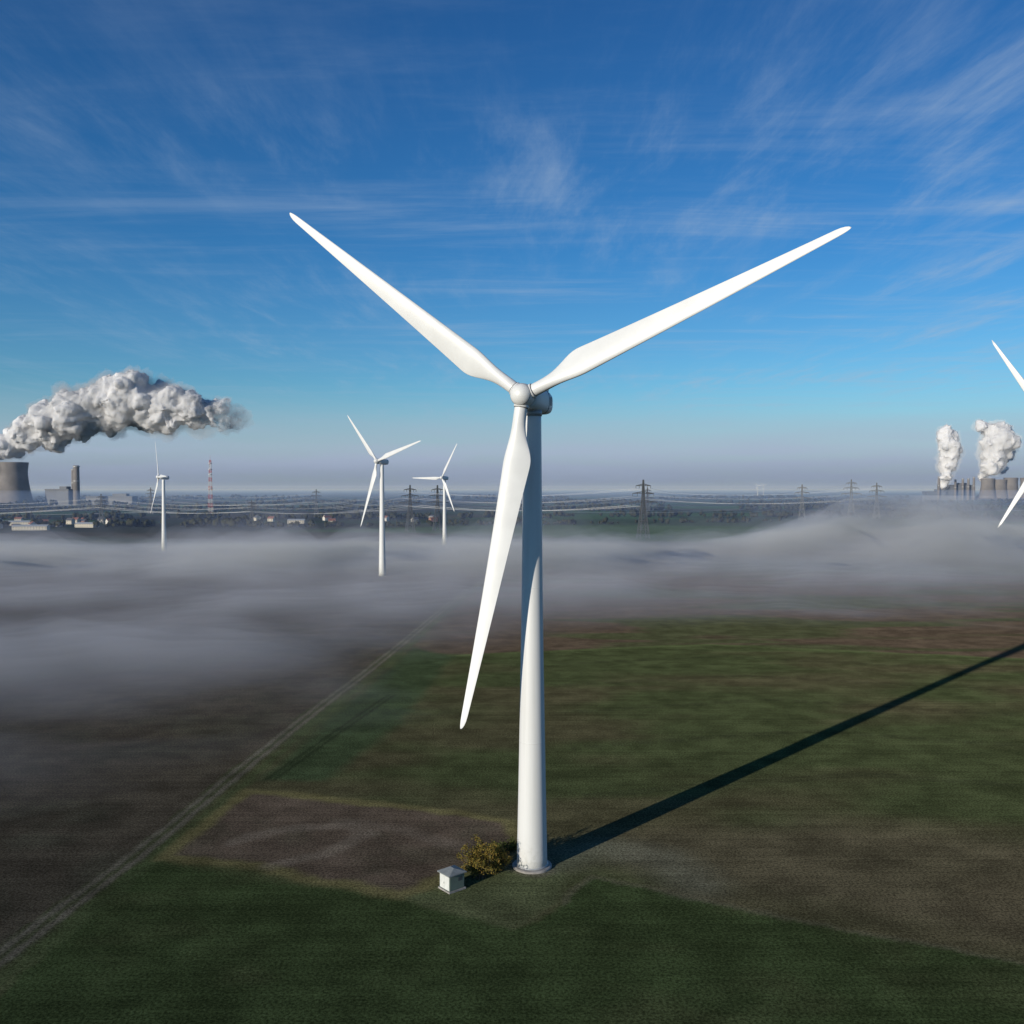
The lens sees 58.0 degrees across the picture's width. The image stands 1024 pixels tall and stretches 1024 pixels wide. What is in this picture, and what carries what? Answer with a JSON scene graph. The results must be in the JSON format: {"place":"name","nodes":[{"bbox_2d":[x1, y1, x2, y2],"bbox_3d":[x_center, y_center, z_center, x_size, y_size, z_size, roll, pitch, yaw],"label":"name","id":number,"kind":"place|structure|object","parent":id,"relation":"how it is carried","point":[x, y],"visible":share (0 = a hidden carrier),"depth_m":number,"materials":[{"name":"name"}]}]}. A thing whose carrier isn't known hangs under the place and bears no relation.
{"place":"outdoors","nodes":[
{"label":"outdoors","id":0,"kind":"place"},
{"bbox_2d":[0,503,85,509],"bbox_3d":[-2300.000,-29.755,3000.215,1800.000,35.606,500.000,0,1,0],"label":"hill","id":1,"kind":"structure","parent":0,"point":[36,507],"depth_m":3001.38,"materials":[{"name":"green plant"}]},
{"bbox_2d":[66,518,74,523],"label":"walls","id":2,"kind":"structure","parent":0,"point":[72,521],"depth_m":1651.60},
{"bbox_2d":[0,369,236,459],"bbox_3d":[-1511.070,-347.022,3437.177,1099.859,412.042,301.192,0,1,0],"label":"steam plume","id":3,"kind":"object","parent":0,"point":[109,405],"visible":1,"depth_m":3377.63,"materials":[{"name":"white"}]},
{"bbox_2d":[0,489,1023,1023],"bbox_3d":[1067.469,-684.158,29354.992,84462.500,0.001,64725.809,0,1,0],"label":"ground","id":4,"kind":"structure","parent":0,"point":[252,775],"depth_m":211.11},
{"bbox_2d":[0,462,34,504],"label":"cooling tower","id":5,"kind":"structure","parent":4,"relation":"on","point":[14,483],"depth_m":3452.31,"materials":[{"name":"concrete"}]},
{"bbox_2d":[9,520,30,525],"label":"farm shed","id":6,"kind":"structure","parent":4,"relation":"on","point":[23,522],"depth_m":1595.00,"materials":[{"name":"metal"}]},
{"bbox_2d":[11,524,49,529],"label":"farm shed","id":7,"kind":"structure","parent":4,"relation":"on","point":[32,527],"depth_m":1414.36,"materials":[{"name":"metal"}]},
{"bbox_2d":[45,490,71,504],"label":"walls","id":8,"kind":"structure","parent":4,"relation":"on","point":[61,497],"depth_m":3529.73,"materials":[{"name":"grey concrete"}]},
{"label":"roof","id":9,"kind":"object","parent":8,"relation":"on","visible":0},
{"bbox_2d":[59,486,70,488],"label":"penthouse","id":10,"kind":"object","parent":9,"relation":"on","point":[64,487],"visible":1,"depth_m":3540.85,"materials":[{"name":"grey concrete"}]},
{"bbox_2d":[71,469,72,504],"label":"power station chimney","id":11,"kind":"object","parent":4,"relation":"on","point":[72,484],"visible":0.4,"depth_m":3551.89,"materials":[{"name":"concrete"}]},
{"bbox_2d":[72,465,79,504],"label":"power station chimney","id":12,"kind":"object","parent":4,"relation":"on","point":[76,487],"visible":0.98,"depth_m":3489.34,"materials":[{"name":"concrete"}]},
{"bbox_2d":[75,522,98,527],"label":"farm shed","id":13,"kind":"structure","parent":4,"relation":"on","point":[85,524],"depth_m":1513.74,"materials":[{"name":"metal"}]},
{"bbox_2d":[93,494,109,523],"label":"power pylon","id":14,"kind":"object","parent":4,"relation":"on","point":[101,505],"visible":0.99,"depth_m":1643.44,"materials":[{"name":"grey metal"}]},
{"bbox_2d":[85,494,137,504],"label":"turbine hall","id":15,"kind":"structure","parent":4,"relation":"on","point":[123,498],"depth_m":3575.03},
{"bbox_2d":[144,488,157,513],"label":"power pylon","id":16,"kind":"object","parent":4,"relation":"on","point":[150,501],"visible":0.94,"depth_m":2298.97,"materials":[{"name":"grey metal"}]},
{"bbox_2d":[150,444,168,551],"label":"wind turbine","id":17,"kind":"object","parent":4,"relation":"on","point":[163,541],"visible":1,"depth_m":931.85,"materials":[{"name":"white paint"}]},
{"bbox_2d":[208,460,212,512],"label":"radio mast","id":18,"kind":"object","parent":4,"relation":"on","point":[209,484],"visible":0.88,"depth_m":2148.62,"materials":[{"name":"metal"}]},
{"bbox_2d":[245,500,258,520],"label":"power pylon","id":19,"kind":"object","parent":4,"relation":"on","point":[251,506],"visible":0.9,"depth_m":1558.88,"materials":[{"name":"grey metal"}]},
{"bbox_2d":[287,519,304,523],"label":"farm shed","id":20,"kind":"structure","parent":4,"relation":"on","point":[301,521],"depth_m":1684.00,"materials":[{"name":"metal"}]},
{"bbox_2d":[312,489,323,517],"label":"power pylon","id":21,"kind":"object","parent":4,"relation":"on","point":[316,491],"visible":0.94,"depth_m":2007.80,"materials":[{"name":"grey metal"}]},
{"bbox_2d":[347,415,419,575],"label":"wind turbine","id":22,"kind":"object","parent":4,"relation":"on","point":[383,460],"visible":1,"depth_m":673.71,"materials":[{"name":"white paint"}]},
{"bbox_2d":[398,485,421,531],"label":"power pylon","id":23,"kind":"object","parent":4,"relation":"on","point":[409,501],"visible":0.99,"depth_m":1348.79,"materials":[{"name":"grey metal"}]},
{"bbox_2d":[416,444,456,544],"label":"wind turbine","id":24,"kind":"object","parent":4,"relation":"on","point":[445,490],"visible":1,"depth_m":1038.64,"materials":[{"name":"white paint"}]},
{"bbox_2d":[426,485,447,530],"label":"power pylon","id":25,"kind":"object","parent":4,"relation":"on","point":[436,510],"visible":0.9,"depth_m":1398.43,"materials":[{"name":"grey metal"}]},
{"bbox_2d":[437,865,466,893],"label":"transformer kiosk","id":26,"kind":"object","parent":4,"relation":"on","point":[451,879],"visible":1,"depth_m":146.88,"materials":[{"name":"concrete"}]},
{"bbox_2d":[440,874,443,887],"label":"door leaf","id":27,"kind":"structure","parent":26,"relation":"in","point":[441,876],"depth_m":147.36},
{"bbox_2d":[444,876,448,890],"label":"door leaf","id":28,"kind":"structure","parent":26,"relation":"in","point":[446,880],"depth_m":146.43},
{"bbox_2d":[456,834,500,878],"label":"autumn shrub","id":29,"kind":"object","parent":4,"relation":"on","point":[478,863],"visible":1,"depth_m":151.42,"materials":[{"name":"yellow plant"}]},
{"bbox_2d":[488,840,506,856],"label":"shrub","id":30,"kind":"object","parent":4,"relation":"on","point":[500,846],"visible":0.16,"depth_m":160.51,"materials":[{"name":"green plant"}]},
{"bbox_2d":[488,848,512,872],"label":"autumn shrub","id":31,"kind":"object","parent":4,"relation":"on","point":[505,856],"visible":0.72,"depth_m":154.54,"materials":[{"name":"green plant"}]},
{"bbox_2d":[502,836,516,851],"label":"shrub","id":32,"kind":"object","parent":4,"relation":"on","point":[512,845],"visible":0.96,"depth_m":162.87,"materials":[{"name":"green plant"}]},
{"bbox_2d":[0,485,1019,514],"bbox_3d":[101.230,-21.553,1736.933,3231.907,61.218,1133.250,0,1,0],"label":"power lines","id":33,"kind":"object","parent":4,"relation":"on","point":[480,509],"visible":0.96,"depth_m":1695.39,"materials":[{"name":"grey metal"}]},
{"bbox_2d":[0,494,1023,527],"bbox_3d":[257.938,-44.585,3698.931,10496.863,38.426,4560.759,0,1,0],"label":"distant trees","id":34,"kind":"object","parent":4,"relation":"on","point":[244,520],"visible":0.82,"depth_m":2581.71,"materials":[{"name":"green plant"}]},
{"bbox_2d":[290,213,850,873],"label":"wind turbine","id":35,"kind":"object","parent":4,"relation":"on","point":[522,457],"visible":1,"depth_m":153.42,"materials":[{"name":"white paint"}]},
{"bbox_2d":[629,480,653,538],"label":"power pylon","id":36,"kind":"object","parent":4,"relation":"on","point":[643,493],"visible":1,"depth_m":1173.36,"materials":[{"name":"grey metal"}]},
{"bbox_2d":[645,488,652,510],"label":"power pylon","id":37,"kind":"object","parent":4,"relation":"on","point":[647,490],"visible":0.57,"depth_m":2248.11,"materials":[{"name":"grey metal"}]},
{"bbox_2d":[792,484,811,519],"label":"power pylon","id":38,"kind":"object","parent":4,"relation":"on","point":[801,487],"visible":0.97,"depth_m":1847.45,"materials":[{"name":"grey metal"}]},
{"bbox_2d":[842,479,859,516],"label":"power pylon","id":39,"kind":"object","parent":4,"relation":"on","point":[852,505],"visible":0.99,"depth_m":2047.55,"materials":[{"name":"grey metal"}]},
{"bbox_2d":[867,483,886,518],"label":"power pylon","id":40,"kind":"object","parent":4,"relation":"on","point":[876,495],"visible":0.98,"depth_m":1947.46,"materials":[{"name":"grey metal"}]},
{"bbox_2d":[922,489,946,499],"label":"turbine hall","id":41,"kind":"structure","parent":4,"relation":"on","point":[929,495],"depth_m":5004.48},
{"bbox_2d":[937,476,939,499],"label":"power station chimney","id":42,"kind":"object","parent":4,"relation":"on","point":[938,492],"visible":0.97,"depth_m":4993.11,"materials":[{"name":"concrete"}]},
{"bbox_2d":[954,479,956,499],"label":"power station chimney","id":43,"kind":"object","parent":4,"relation":"on","point":[955,489],"visible":0.94,"depth_m":4993.48,"materials":[{"name":"concrete"}]},
{"bbox_2d":[961,478,963,499],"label":"power station chimney","id":44,"kind":"object","parent":4,"relation":"on","point":[962,493],"visible":0.94,"depth_m":4993.31,"materials":[{"name":"concrete"}]},
{"bbox_2d":[967,478,969,499],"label":"power station chimney","id":45,"kind":"object","parent":4,"relation":"on","point":[968,488],"visible":0.95,"depth_m":4993.73,"materials":[{"name":"concrete"}]},
{"bbox_2d":[972,477,974,499],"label":"power station chimney","id":46,"kind":"object","parent":4,"relation":"on","point":[973,494],"visible":0.98,"depth_m":4993.50,"materials":[{"name":"concrete"}]},
{"bbox_2d":[978,478,996,499],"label":"cooling tower","id":47,"kind":"structure","parent":4,"relation":"on","point":[987,490],"depth_m":4967.67,"materials":[{"name":"concrete"}]},
{"bbox_2d":[990,479,1008,499],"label":"cooling tower","id":48,"kind":"structure","parent":4,"relation":"on","point":[1001,489],"depth_m":4964.93,"materials":[{"name":"concrete"}]},
{"bbox_2d":[992,340,1023,526],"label":"wind turbine","id":49,"kind":"object","parent":4,"relation":"on","point":[1019,379],"visible":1,"depth_m":384.53,"materials":[{"name":"white paint"}]},
{"bbox_2d":[1004,478,1020,499],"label":"cooling tower","id":50,"kind":"structure","parent":4,"relation":"on","point":[1012,487],"depth_m":4965.04,"materials":[{"name":"concrete"}]},
{"bbox_2d":[1020,478,1023,499],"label":"cooling tower","id":51,"kind":"structure","parent":4,"relation":"on","point":[1021,482],"depth_m":4986.87,"materials":[{"name":"concrete"}]},
{"bbox_2d":[0,0,1023,488],"label":"sky","id":52,"kind":"structure","parent":0,"point":[544,180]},
{"bbox_2d":[937,486,971,499],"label":"walls","id":53,"kind":"structure","parent":0,"point":[950,491],"depth_m":5013.93,"materials":[{"name":"grey concrete"}]},
{"bbox_2d":[936,420,1020,488],"bbox_3d":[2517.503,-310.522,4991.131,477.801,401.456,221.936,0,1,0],"label":"steam plume","id":54,"kind":"object","parent":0,"point":[999,442],"visible":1,"depth_m":4948.96,"materials":[{"name":"white"}]}
]}

